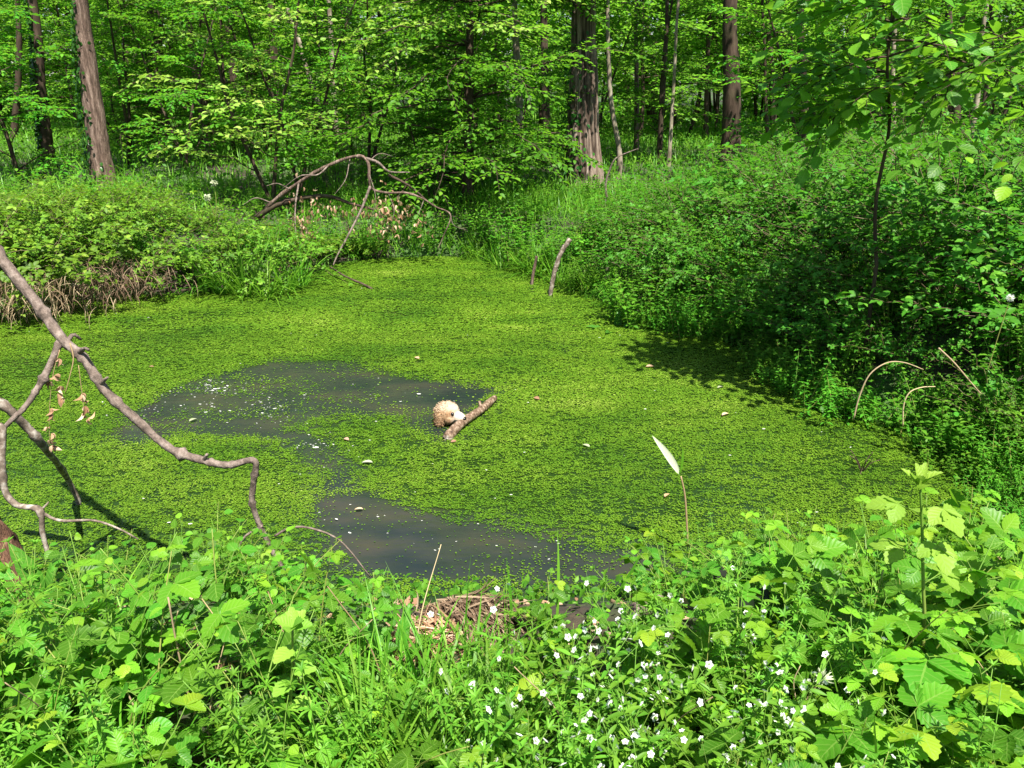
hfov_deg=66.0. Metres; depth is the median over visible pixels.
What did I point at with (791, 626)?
cleavers
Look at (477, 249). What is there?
grass tuft
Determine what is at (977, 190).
shrub
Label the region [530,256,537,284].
thin stake
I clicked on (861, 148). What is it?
bramble bush
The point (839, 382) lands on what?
nettle clump
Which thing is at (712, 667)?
white flower plant
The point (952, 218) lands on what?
bramble bush
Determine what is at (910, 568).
bramble plant
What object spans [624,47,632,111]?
distant tree
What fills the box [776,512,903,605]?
bramble plant
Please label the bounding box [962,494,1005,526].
nettle clump
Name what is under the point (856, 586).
seedling shrub
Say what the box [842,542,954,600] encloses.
grass tuft
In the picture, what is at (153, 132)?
tree
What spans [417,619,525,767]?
cleavers
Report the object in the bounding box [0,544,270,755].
bramble plant
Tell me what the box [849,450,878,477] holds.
drift twigs
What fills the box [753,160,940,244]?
shrub
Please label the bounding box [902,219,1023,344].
bramble bush
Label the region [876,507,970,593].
cleavers
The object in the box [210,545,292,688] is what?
cleavers
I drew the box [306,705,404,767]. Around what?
bramble plant
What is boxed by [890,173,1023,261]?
bramble bush
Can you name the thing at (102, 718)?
cleavers
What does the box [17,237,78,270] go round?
nettle clump
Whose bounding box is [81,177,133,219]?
nettle clump
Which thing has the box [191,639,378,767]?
seedling shrub
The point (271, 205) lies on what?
fallen bough
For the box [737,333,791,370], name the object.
nettle clump
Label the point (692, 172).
shrub
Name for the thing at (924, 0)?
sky
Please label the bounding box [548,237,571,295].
broken stake
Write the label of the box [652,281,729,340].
herb clump
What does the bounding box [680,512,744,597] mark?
cleavers
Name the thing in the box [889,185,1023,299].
bramble bush
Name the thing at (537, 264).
grass tuft
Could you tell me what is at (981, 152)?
shrub
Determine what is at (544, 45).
tree
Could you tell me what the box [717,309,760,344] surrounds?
nettle clump
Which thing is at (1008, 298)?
dandelion clock
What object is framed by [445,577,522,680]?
cleavers
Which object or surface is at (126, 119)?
understory tree
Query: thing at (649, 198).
shrub
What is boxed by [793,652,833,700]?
flower plant
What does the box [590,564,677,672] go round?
cleavers
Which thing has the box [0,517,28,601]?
tree stump
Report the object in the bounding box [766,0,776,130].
distant tree
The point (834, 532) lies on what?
bramble plant
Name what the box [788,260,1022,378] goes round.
shrub
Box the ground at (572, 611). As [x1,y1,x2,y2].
[0,83,1023,767]
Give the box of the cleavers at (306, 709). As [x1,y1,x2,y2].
[220,613,338,767]
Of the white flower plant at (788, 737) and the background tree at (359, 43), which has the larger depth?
the background tree at (359, 43)
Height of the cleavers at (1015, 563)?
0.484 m
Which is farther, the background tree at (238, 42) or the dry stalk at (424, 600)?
the background tree at (238, 42)
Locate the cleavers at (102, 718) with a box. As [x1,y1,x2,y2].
[70,677,147,767]
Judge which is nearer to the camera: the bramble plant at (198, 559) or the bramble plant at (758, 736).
the bramble plant at (758, 736)
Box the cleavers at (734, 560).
[732,529,755,592]
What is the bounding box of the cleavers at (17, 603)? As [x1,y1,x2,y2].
[0,600,23,666]
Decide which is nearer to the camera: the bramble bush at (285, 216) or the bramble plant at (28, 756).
the bramble plant at (28, 756)
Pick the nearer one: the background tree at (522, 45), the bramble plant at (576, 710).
the bramble plant at (576, 710)
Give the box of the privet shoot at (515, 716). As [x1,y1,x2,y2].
[486,696,533,767]
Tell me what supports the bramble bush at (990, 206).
on the ground at (572, 611)
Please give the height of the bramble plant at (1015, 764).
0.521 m
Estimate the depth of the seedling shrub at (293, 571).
2.33 m
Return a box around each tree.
[0,0,48,116]
[0,0,103,180]
[0,0,134,135]
[0,0,141,104]
[0,0,167,109]
[0,1,45,105]
[0,1,48,88]
[0,1,55,80]
[0,1,75,121]
[0,1,179,151]
[0,67,28,78]
[2,31,26,95]
[10,0,22,139]
[24,0,57,168]
[29,0,214,164]
[41,1,139,109]
[41,6,71,65]
[46,0,236,147]
[60,6,147,92]
[61,0,277,171]
[68,0,117,190]
[68,0,225,140]
[72,0,222,148]
[88,0,276,144]
[123,4,129,129]
[139,2,258,94]
[142,0,311,157]
[147,2,156,145]
[153,7,163,148]
[158,0,341,155]
[163,0,327,126]
[164,0,290,105]
[164,0,409,195]
[167,0,289,99]
[174,4,300,97]
[180,1,218,158]
[215,2,292,96]
[222,2,304,75]
[225,5,239,139]
[233,0,387,129]
[240,0,408,158]
[259,0,686,233]
[261,0,439,123]
[264,0,419,120]
[267,0,284,143]
[271,0,481,177]
[276,0,413,154]
[279,0,446,110]
[282,2,373,109]
[285,2,327,146]
[326,0,338,131]
[331,1,352,109]
[338,25,515,205]
[341,1,347,126]
[369,0,540,124]
[373,1,450,107]
[374,1,479,111]
[376,38,488,150]
[377,3,383,122]
[387,1,566,128]
[396,2,527,105]
[407,30,578,190]
[428,0,569,138]
[432,1,568,125]
[433,0,556,134]
[461,0,602,127]
[483,0,656,118]
[501,0,669,115]
[511,0,524,182]
[519,3,611,102]
[524,0,692,150]
[534,0,722,138]
[535,12,631,96]
[540,0,550,151]
[550,0,667,134]
[553,0,603,190]
[596,0,748,129]
[598,0,695,117]
[598,0,768,156]
[603,0,622,178]
[621,0,805,135]
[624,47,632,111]
[633,0,638,154]
[640,2,760,124]
[644,7,663,126]
[644,15,657,122]
[645,0,795,134]
[649,0,757,122]
[656,0,668,163]
[660,3,760,118]
[666,0,679,166]
[668,0,867,132]
[676,13,757,108]
[684,0,809,121]
[684,3,778,105]
[687,0,921,159]
[702,0,711,140]
[713,0,1023,162]
[717,0,740,168]
[718,0,870,131]
[720,0,807,117]
[737,3,840,117]
[739,0,871,125]
[755,0,928,126]
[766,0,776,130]
[774,0,898,124]
[776,8,785,99]
[796,8,808,151]
[796,27,1023,201]
[843,0,952,123]
[856,0,1023,162]
[870,0,1010,120]
[871,0,1007,99]
[872,8,883,131]
[890,29,896,160]
[913,0,1020,108]
[919,0,1022,116]
[924,1,1023,131]
[945,0,966,116]
[945,1,960,139]
[966,3,988,143]
[973,0,1023,126]
[988,1,1023,82]
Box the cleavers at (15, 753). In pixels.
[0,611,87,767]
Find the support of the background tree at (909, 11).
on the ground at (572, 611)
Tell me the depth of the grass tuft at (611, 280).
8.71 m
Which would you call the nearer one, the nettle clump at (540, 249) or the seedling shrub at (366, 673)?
the seedling shrub at (366, 673)
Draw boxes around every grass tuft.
[0,611,236,766]
[0,613,168,765]
[0,713,82,767]
[3,556,78,641]
[4,619,124,759]
[16,577,232,719]
[16,601,112,718]
[23,544,182,665]
[25,674,234,767]
[156,264,229,296]
[164,221,320,304]
[167,669,319,767]
[173,225,289,301]
[184,243,296,300]
[193,651,494,767]
[213,244,317,306]
[220,632,474,767]
[226,233,341,301]
[255,621,494,767]
[259,236,344,293]
[259,589,478,751]
[260,618,446,764]
[280,633,485,767]
[286,665,549,766]
[289,665,623,767]
[298,580,524,767]
[301,574,483,767]
[318,558,567,761]
[322,594,534,762]
[328,591,589,766]
[341,675,545,767]
[342,621,627,767]
[355,647,561,767]
[387,663,572,766]
[395,621,573,762]
[399,692,646,767]
[412,646,610,767]
[416,599,608,767]
[426,648,630,767]
[445,238,492,260]
[458,232,496,260]
[459,236,493,262]
[465,226,515,261]
[471,234,522,268]
[474,242,522,271]
[495,229,555,276]
[496,234,558,277]
[497,248,553,279]
[503,250,549,272]
[507,235,561,283]
[511,240,550,274]
[524,245,558,279]
[534,242,592,284]
[534,248,580,284]
[550,261,601,287]
[557,256,605,294]
[557,258,606,293]
[585,267,636,298]
[594,263,630,303]
[631,542,899,765]
[653,674,903,766]
[678,638,895,735]
[693,624,1010,767]
[792,523,886,585]
[812,530,978,649]
[822,531,895,634]
[824,512,1000,602]
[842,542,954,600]
[862,580,1023,767]
[918,699,1023,767]
[922,681,1011,767]
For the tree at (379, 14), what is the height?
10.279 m
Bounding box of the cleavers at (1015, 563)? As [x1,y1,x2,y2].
[1007,548,1023,618]
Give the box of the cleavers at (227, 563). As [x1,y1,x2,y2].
[202,511,254,598]
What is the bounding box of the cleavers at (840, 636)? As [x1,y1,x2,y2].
[786,599,865,696]
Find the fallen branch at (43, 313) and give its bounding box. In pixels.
[0,245,370,576]
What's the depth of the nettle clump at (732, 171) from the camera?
10.27 m
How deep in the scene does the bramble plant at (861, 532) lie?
2.78 m
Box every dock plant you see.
[8,542,67,599]
[358,604,437,665]
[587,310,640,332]
[949,370,1021,425]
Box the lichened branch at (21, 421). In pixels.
[0,397,81,505]
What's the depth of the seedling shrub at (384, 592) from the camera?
2.37 m
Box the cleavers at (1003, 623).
[993,604,1023,724]
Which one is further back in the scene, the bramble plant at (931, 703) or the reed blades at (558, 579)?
the reed blades at (558, 579)
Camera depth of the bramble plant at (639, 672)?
2.02 m
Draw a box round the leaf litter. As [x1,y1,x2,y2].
[20,556,1001,767]
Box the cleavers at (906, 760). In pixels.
[875,731,923,767]
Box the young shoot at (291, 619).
[272,607,316,745]
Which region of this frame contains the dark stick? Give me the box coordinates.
[329,265,372,288]
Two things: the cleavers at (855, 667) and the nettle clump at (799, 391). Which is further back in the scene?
the nettle clump at (799, 391)
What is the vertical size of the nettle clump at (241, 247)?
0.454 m
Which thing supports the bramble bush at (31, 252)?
on the ground at (572, 611)
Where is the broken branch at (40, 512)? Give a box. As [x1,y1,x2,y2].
[0,423,137,551]
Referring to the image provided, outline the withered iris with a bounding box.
[653,437,688,546]
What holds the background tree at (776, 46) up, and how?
on the ground at (572, 611)
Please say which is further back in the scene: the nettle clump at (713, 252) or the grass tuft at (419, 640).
the nettle clump at (713, 252)
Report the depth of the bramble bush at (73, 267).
7.83 m
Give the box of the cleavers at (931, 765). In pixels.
[876,679,971,767]
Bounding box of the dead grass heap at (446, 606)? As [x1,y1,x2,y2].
[410,575,540,653]
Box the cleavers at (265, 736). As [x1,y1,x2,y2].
[171,601,323,767]
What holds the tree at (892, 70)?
on the ground at (572, 611)
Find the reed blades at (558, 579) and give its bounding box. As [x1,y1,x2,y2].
[506,529,643,620]
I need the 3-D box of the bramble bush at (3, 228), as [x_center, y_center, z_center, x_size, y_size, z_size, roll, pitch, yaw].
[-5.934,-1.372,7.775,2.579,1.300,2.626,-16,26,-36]
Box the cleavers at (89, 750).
[0,698,117,767]
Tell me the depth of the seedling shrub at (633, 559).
2.95 m
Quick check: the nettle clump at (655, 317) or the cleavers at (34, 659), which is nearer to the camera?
the cleavers at (34, 659)
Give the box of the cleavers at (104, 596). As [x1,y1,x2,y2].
[0,559,131,720]
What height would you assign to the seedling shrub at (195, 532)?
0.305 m
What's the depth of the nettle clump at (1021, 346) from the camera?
5.04 m
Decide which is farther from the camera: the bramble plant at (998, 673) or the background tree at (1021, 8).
the background tree at (1021, 8)
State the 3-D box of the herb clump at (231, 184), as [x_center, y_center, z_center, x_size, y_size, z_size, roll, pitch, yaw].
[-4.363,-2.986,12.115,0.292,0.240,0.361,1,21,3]
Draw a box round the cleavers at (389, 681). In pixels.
[331,675,396,767]
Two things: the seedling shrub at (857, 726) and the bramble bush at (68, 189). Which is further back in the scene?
the bramble bush at (68, 189)
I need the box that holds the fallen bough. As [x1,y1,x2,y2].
[243,153,467,265]
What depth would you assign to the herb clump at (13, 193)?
9.93 m
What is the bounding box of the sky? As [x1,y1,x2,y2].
[0,0,1010,82]
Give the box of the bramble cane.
[865,463,964,652]
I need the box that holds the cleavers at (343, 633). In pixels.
[303,583,353,660]
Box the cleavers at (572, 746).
[550,665,672,767]
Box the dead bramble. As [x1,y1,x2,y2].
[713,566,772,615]
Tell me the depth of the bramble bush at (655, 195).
10.44 m
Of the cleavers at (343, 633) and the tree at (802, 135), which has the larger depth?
the tree at (802, 135)
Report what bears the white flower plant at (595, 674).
on the ground at (572, 611)
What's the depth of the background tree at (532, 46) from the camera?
26.49 m
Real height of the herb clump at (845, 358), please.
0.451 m
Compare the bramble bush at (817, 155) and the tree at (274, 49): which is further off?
the tree at (274, 49)
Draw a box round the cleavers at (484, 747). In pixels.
[434,715,559,767]
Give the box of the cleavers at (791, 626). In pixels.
[775,545,897,695]
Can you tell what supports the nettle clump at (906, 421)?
on the ground at (572, 611)
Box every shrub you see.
[0,540,20,601]
[0,540,128,651]
[0,547,131,660]
[0,583,51,696]
[0,583,125,767]
[0,586,177,766]
[1,597,122,746]
[2,519,181,719]
[4,543,71,601]
[18,532,95,619]
[24,545,174,623]
[44,529,369,750]
[51,528,137,605]
[58,542,260,646]
[73,533,181,606]
[98,526,351,684]
[124,561,189,602]
[131,500,268,619]
[150,553,282,648]
[153,529,261,601]
[163,632,343,767]
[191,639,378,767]
[202,530,290,602]
[230,575,383,718]
[256,554,301,613]
[265,543,328,602]
[267,542,321,603]
[275,562,361,618]
[286,614,371,707]
[302,567,418,678]
[306,632,433,764]
[339,572,394,605]
[346,571,425,625]
[367,573,421,605]
[451,641,609,749]
[512,614,696,750]
[517,603,610,652]
[557,179,690,251]
[581,566,641,645]
[589,569,777,719]
[601,168,730,222]
[621,526,736,610]
[622,539,751,596]
[622,650,760,767]
[626,181,835,258]
[636,583,791,711]
[639,143,788,227]
[651,142,829,230]
[651,145,785,200]
[654,512,783,611]
[655,219,825,311]
[673,155,749,189]
[680,523,856,634]
[684,577,796,667]
[690,138,823,195]
[699,137,1002,269]
[703,647,840,765]
[706,124,939,206]
[719,141,801,169]
[725,506,864,599]
[731,192,1020,311]
[738,130,889,169]
[741,555,872,619]
[745,137,817,164]
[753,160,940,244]
[762,105,1023,246]
[771,534,884,608]
[772,177,1023,336]
[775,572,911,649]
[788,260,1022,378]
[795,144,1023,290]
[804,515,920,605]
[808,670,921,729]
[809,124,954,166]
[820,567,1019,713]
[824,102,1023,200]
[842,549,984,639]
[846,101,1023,181]
[859,105,1023,170]
[894,97,1023,177]
[894,116,1023,198]
[920,329,1023,443]
[924,171,1023,288]
[972,185,1023,206]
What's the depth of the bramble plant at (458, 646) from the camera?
2.21 m
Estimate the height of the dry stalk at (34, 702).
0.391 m
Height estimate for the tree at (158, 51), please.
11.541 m
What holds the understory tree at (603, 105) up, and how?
on the ground at (572, 611)
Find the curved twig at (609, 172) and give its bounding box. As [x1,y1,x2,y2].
[605,148,637,205]
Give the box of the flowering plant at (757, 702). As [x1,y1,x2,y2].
[640,625,786,759]
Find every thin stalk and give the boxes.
[127,693,144,729]
[167,597,188,692]
[872,570,883,608]
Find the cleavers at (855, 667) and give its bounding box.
[792,571,892,725]
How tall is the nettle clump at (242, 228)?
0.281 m
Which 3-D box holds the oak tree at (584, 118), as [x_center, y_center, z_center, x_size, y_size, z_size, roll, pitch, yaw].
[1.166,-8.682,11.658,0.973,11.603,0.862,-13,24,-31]
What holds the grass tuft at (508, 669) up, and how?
on the ground at (572, 611)
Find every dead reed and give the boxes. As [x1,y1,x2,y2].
[852,361,923,419]
[902,386,934,426]
[938,348,980,393]
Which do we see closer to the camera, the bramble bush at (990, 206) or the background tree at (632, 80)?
the bramble bush at (990, 206)
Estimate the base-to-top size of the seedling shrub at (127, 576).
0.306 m
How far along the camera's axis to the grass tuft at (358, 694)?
2.00 m
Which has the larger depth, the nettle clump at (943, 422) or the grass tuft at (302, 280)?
the grass tuft at (302, 280)
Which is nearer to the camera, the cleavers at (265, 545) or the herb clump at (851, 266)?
the cleavers at (265, 545)
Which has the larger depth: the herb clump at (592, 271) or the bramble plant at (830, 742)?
the herb clump at (592, 271)
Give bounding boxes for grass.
[0,273,115,326]
[4,257,171,315]
[39,256,200,303]
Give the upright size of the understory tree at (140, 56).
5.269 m
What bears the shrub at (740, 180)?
on the ground at (572, 611)
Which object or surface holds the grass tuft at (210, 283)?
on the ground at (572, 611)
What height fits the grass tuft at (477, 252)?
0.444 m
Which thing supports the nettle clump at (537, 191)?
on the ground at (572, 611)
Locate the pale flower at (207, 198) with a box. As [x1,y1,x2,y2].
[204,194,214,222]
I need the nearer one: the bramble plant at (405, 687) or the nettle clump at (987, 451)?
the bramble plant at (405, 687)
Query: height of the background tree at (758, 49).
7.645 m
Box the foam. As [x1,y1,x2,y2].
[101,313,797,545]
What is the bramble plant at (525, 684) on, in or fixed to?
on the ground at (572, 611)
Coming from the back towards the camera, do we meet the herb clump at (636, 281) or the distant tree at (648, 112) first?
the distant tree at (648, 112)
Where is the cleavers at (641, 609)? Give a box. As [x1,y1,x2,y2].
[606,577,652,618]
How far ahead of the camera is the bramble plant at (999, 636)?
2.04 m
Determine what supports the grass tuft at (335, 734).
on the ground at (572, 611)
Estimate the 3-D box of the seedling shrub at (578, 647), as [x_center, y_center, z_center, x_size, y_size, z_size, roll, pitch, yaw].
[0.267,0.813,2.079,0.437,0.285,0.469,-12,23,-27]
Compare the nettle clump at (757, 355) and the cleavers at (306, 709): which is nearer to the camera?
the cleavers at (306, 709)
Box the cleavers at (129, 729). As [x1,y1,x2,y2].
[123,724,224,767]
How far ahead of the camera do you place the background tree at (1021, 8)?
21.95 m
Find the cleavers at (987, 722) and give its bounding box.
[960,658,1023,767]
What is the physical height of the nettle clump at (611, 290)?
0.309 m
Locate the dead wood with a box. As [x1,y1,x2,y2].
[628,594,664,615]
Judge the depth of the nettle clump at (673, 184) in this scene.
10.81 m
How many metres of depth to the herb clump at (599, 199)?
10.86 m
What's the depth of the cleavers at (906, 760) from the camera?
1.67 m
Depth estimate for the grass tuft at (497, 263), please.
10.13 m
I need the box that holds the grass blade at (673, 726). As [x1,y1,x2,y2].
[657,696,712,766]
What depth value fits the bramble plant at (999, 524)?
3.09 m
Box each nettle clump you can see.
[0,176,26,193]
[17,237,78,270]
[25,174,103,208]
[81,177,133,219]
[108,174,165,203]
[114,174,143,192]
[161,233,208,269]
[180,177,207,192]
[220,219,250,238]
[229,226,297,263]
[254,220,295,244]
[306,181,331,200]
[308,219,360,252]
[332,183,367,209]
[341,223,389,259]
[350,221,386,249]
[395,223,414,242]
[408,206,461,251]
[455,202,504,244]
[481,204,549,259]
[492,225,575,272]
[499,188,542,225]
[525,186,547,201]
[530,183,560,203]
[571,175,617,201]
[571,212,624,258]
[576,212,649,271]
[578,175,608,190]
[581,195,657,250]
[593,267,692,329]
[598,181,652,205]
[598,274,631,304]
[601,263,674,313]
[614,217,663,254]
[615,172,653,194]
[617,172,655,188]
[640,301,696,334]
[644,257,724,315]
[644,303,674,325]
[654,169,701,203]
[654,209,737,254]
[669,221,773,292]
[669,264,775,337]
[675,162,729,186]
[676,314,704,334]
[687,254,762,301]
[696,228,795,291]
[700,302,748,340]
[716,161,764,181]
[717,273,795,342]
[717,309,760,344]
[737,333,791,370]
[743,289,860,357]
[745,325,810,358]
[745,355,800,388]
[755,332,797,362]
[762,245,884,320]
[764,314,863,383]
[765,359,816,397]
[793,370,853,408]
[798,269,906,348]
[806,357,866,400]
[823,381,889,424]
[837,265,952,345]
[855,387,917,426]
[861,260,928,309]
[865,263,984,332]
[886,371,1022,462]
[894,410,991,464]
[901,406,935,434]
[914,430,1004,484]
[918,404,974,438]
[918,500,982,548]
[944,389,1023,464]
[954,454,1021,491]
[958,302,1023,419]
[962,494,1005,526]
[966,414,1023,480]
[996,295,1023,377]
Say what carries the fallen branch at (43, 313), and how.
on the ground at (572, 611)
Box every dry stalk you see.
[5,682,60,738]
[171,611,177,666]
[200,596,251,693]
[208,642,224,756]
[267,591,309,722]
[327,586,383,684]
[331,619,372,685]
[414,545,440,666]
[514,666,563,721]
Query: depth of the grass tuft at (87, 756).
1.86 m
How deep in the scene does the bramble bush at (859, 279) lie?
6.64 m
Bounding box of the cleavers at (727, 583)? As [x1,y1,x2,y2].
[683,547,779,670]
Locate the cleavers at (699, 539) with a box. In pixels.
[691,533,744,595]
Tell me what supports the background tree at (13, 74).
on the ground at (572, 611)
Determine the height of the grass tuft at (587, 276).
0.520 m
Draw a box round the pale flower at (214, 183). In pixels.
[210,180,217,222]
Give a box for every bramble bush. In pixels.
[0,174,143,222]
[0,174,155,263]
[0,178,122,227]
[0,179,106,210]
[0,180,81,299]
[0,182,60,215]
[0,183,107,238]
[0,184,39,223]
[0,184,103,270]
[0,191,163,318]
[0,194,24,243]
[1,191,69,232]
[5,169,123,223]
[8,251,34,260]
[10,165,200,245]
[15,194,226,289]
[17,174,155,232]
[61,171,154,206]
[76,178,172,212]
[80,171,161,199]
[90,183,189,229]
[98,190,213,240]
[100,188,285,274]
[119,186,195,217]
[131,188,187,205]
[149,196,215,225]
[164,195,229,231]
[171,215,352,297]
[193,210,271,247]
[238,206,352,283]
[246,210,311,240]
[286,211,363,259]
[326,224,399,258]
[575,225,725,284]
[580,187,687,233]
[588,201,779,295]
[591,160,753,246]
[593,177,787,259]
[597,156,784,244]
[603,168,719,234]
[627,171,691,202]
[630,184,698,211]
[638,216,841,287]
[658,154,714,212]
[664,128,893,247]
[677,134,940,261]
[687,138,874,205]
[702,116,966,238]
[702,159,847,226]
[705,149,799,191]
[709,257,889,358]
[718,231,878,326]
[733,142,830,180]
[734,134,870,193]
[740,97,1023,267]
[741,282,953,366]
[749,126,1023,239]
[749,160,837,225]
[752,138,869,183]
[758,132,879,178]
[769,195,963,304]
[776,120,1019,219]
[782,115,910,183]
[787,123,1013,218]
[804,89,1023,284]
[812,120,1012,185]
[821,96,1023,241]
[871,123,1023,177]
[884,185,1023,314]
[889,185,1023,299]
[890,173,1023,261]
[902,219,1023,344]
[905,138,1023,245]
[908,152,1016,200]
[926,150,1023,261]
[944,117,1023,211]
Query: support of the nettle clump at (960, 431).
on the ground at (572, 611)
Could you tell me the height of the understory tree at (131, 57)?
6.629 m
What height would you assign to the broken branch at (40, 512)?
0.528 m
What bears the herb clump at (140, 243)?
on the ground at (572, 611)
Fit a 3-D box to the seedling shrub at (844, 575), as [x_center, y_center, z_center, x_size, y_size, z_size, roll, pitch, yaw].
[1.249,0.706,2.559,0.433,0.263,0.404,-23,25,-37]
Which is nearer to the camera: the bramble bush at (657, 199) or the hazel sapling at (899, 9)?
the hazel sapling at (899, 9)
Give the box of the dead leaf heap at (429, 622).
[366,600,483,663]
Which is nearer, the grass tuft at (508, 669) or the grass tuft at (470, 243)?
the grass tuft at (508, 669)
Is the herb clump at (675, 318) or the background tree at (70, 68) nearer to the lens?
the herb clump at (675, 318)
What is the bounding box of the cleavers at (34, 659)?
[0,536,85,721]
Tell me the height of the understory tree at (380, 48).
2.694 m
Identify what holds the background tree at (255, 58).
on the ground at (572, 611)
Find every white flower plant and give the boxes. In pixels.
[427,611,592,767]
[456,701,578,767]
[468,606,638,767]
[480,694,537,767]
[495,582,640,728]
[512,719,626,767]
[535,651,670,767]
[536,632,660,758]
[549,581,698,736]
[577,690,733,767]
[580,666,707,767]
[584,586,749,767]
[595,717,621,767]
[604,661,756,767]
[613,572,766,723]
[645,661,798,767]
[647,750,665,766]
[665,565,831,751]
[672,701,780,767]
[695,651,864,767]
[728,641,863,742]
[729,707,895,767]
[730,582,805,710]
[746,703,802,767]
[764,637,886,767]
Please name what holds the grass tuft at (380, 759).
on the ground at (572, 611)
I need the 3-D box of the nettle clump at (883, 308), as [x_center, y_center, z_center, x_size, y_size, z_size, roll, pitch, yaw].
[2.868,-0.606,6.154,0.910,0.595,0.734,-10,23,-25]
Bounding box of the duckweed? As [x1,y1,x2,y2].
[0,256,984,598]
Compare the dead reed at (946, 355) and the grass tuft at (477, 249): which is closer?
the dead reed at (946, 355)
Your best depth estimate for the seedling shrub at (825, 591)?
2.35 m
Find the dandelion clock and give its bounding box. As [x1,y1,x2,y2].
[986,294,1014,375]
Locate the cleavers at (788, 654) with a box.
[704,592,810,744]
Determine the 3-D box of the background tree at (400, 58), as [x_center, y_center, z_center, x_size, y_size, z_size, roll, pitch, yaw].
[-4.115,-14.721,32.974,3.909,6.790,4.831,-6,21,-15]
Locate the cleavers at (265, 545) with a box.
[234,524,271,596]
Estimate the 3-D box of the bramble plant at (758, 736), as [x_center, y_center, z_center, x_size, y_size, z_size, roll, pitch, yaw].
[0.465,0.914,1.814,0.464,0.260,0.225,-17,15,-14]
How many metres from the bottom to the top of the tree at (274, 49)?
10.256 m
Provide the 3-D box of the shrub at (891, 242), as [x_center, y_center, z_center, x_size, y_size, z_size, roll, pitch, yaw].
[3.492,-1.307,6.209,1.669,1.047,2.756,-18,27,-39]
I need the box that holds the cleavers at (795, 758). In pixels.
[786,741,896,767]
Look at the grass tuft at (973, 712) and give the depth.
2.00 m
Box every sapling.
[113,0,381,202]
[741,0,1023,371]
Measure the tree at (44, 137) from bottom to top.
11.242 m
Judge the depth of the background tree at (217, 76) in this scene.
29.75 m
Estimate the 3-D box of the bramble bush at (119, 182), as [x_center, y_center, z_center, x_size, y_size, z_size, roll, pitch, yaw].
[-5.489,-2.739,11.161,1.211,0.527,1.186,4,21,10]
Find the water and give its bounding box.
[0,255,1023,606]
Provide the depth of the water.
5.07 m
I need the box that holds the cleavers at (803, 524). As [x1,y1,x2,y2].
[777,521,823,607]
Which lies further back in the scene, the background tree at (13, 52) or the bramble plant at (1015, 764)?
the background tree at (13, 52)
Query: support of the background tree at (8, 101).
on the ground at (572, 611)
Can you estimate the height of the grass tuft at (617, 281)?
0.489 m
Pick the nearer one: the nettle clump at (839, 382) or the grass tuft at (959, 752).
the grass tuft at (959, 752)
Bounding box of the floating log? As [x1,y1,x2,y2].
[443,395,496,440]
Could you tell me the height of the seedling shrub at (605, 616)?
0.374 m
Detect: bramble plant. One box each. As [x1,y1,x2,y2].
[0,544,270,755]
[0,560,67,621]
[0,595,319,767]
[0,607,53,767]
[0,615,79,736]
[0,619,7,648]
[0,619,199,733]
[0,666,39,732]
[0,715,141,767]
[20,568,116,658]
[28,557,135,606]
[38,640,172,766]
[42,721,318,767]
[72,760,111,767]
[166,536,293,602]
[224,548,357,702]
[239,729,342,767]
[241,551,320,612]
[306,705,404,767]
[307,573,399,688]
[317,674,414,767]
[387,740,487,767]
[407,668,541,750]
[410,616,504,710]
[432,747,511,767]
[469,580,570,725]
[513,568,627,683]
[570,694,629,767]
[574,726,617,767]
[575,668,675,739]
[610,624,735,767]
[615,527,689,600]
[620,574,824,767]
[624,536,738,605]
[630,566,884,699]
[639,687,784,767]
[659,636,816,700]
[674,510,869,638]
[708,684,787,767]
[709,692,874,767]
[716,531,857,594]
[729,535,975,641]
[735,507,875,629]
[749,626,879,703]
[759,519,1023,650]
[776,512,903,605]
[781,715,1023,767]
[787,700,937,767]
[788,520,938,607]
[805,574,1023,701]
[808,594,1021,723]
[813,642,1023,767]
[815,606,1013,766]
[822,522,957,591]
[838,676,1023,767]
[841,495,978,653]
[847,523,1021,588]
[850,589,1023,723]
[870,487,1021,577]
[877,536,1023,725]
[878,487,1015,577]
[881,538,1023,640]
[885,572,1020,662]
[885,714,1015,767]
[888,716,1010,767]
[904,500,1007,591]
[905,526,1023,661]
[926,610,1023,714]
[934,507,1023,590]
[934,649,1023,767]
[939,493,1022,581]
[952,556,1023,639]
[966,534,1016,562]
[966,617,1023,683]
[984,731,1021,764]
[991,549,1003,559]
[997,681,1023,767]
[1008,528,1023,567]
[1011,617,1023,691]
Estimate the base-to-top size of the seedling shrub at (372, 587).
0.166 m
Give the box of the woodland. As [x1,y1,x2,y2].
[0,0,1023,122]
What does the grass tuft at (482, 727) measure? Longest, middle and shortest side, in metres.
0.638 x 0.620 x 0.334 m
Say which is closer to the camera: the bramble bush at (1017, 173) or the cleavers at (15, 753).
the cleavers at (15, 753)
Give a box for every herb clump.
[0,183,39,224]
[24,212,55,238]
[59,221,124,260]
[126,234,160,254]
[219,181,239,196]
[240,188,272,211]
[315,230,335,247]
[469,203,484,217]
[532,188,556,212]
[548,226,598,270]
[559,249,614,295]
[564,183,593,208]
[572,190,629,238]
[576,268,604,290]
[578,284,605,297]
[584,189,621,213]
[590,296,611,308]
[598,270,625,294]
[609,242,644,278]
[616,301,641,313]
[622,310,653,325]
[628,254,666,287]
[640,295,668,316]
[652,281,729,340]
[664,229,713,264]
[694,320,728,344]
[704,268,768,314]
[736,339,807,377]
[737,341,754,355]
[740,271,826,327]
[784,230,842,283]
[788,354,825,384]
[789,343,909,427]
[811,251,871,287]
[823,315,920,383]
[887,353,964,418]
[941,369,1010,424]
[951,274,1022,330]
[953,465,1018,510]
[974,418,1023,512]
[981,288,1023,371]
[995,497,1023,522]
[996,495,1023,542]
[1003,389,1023,448]
[1003,477,1023,508]

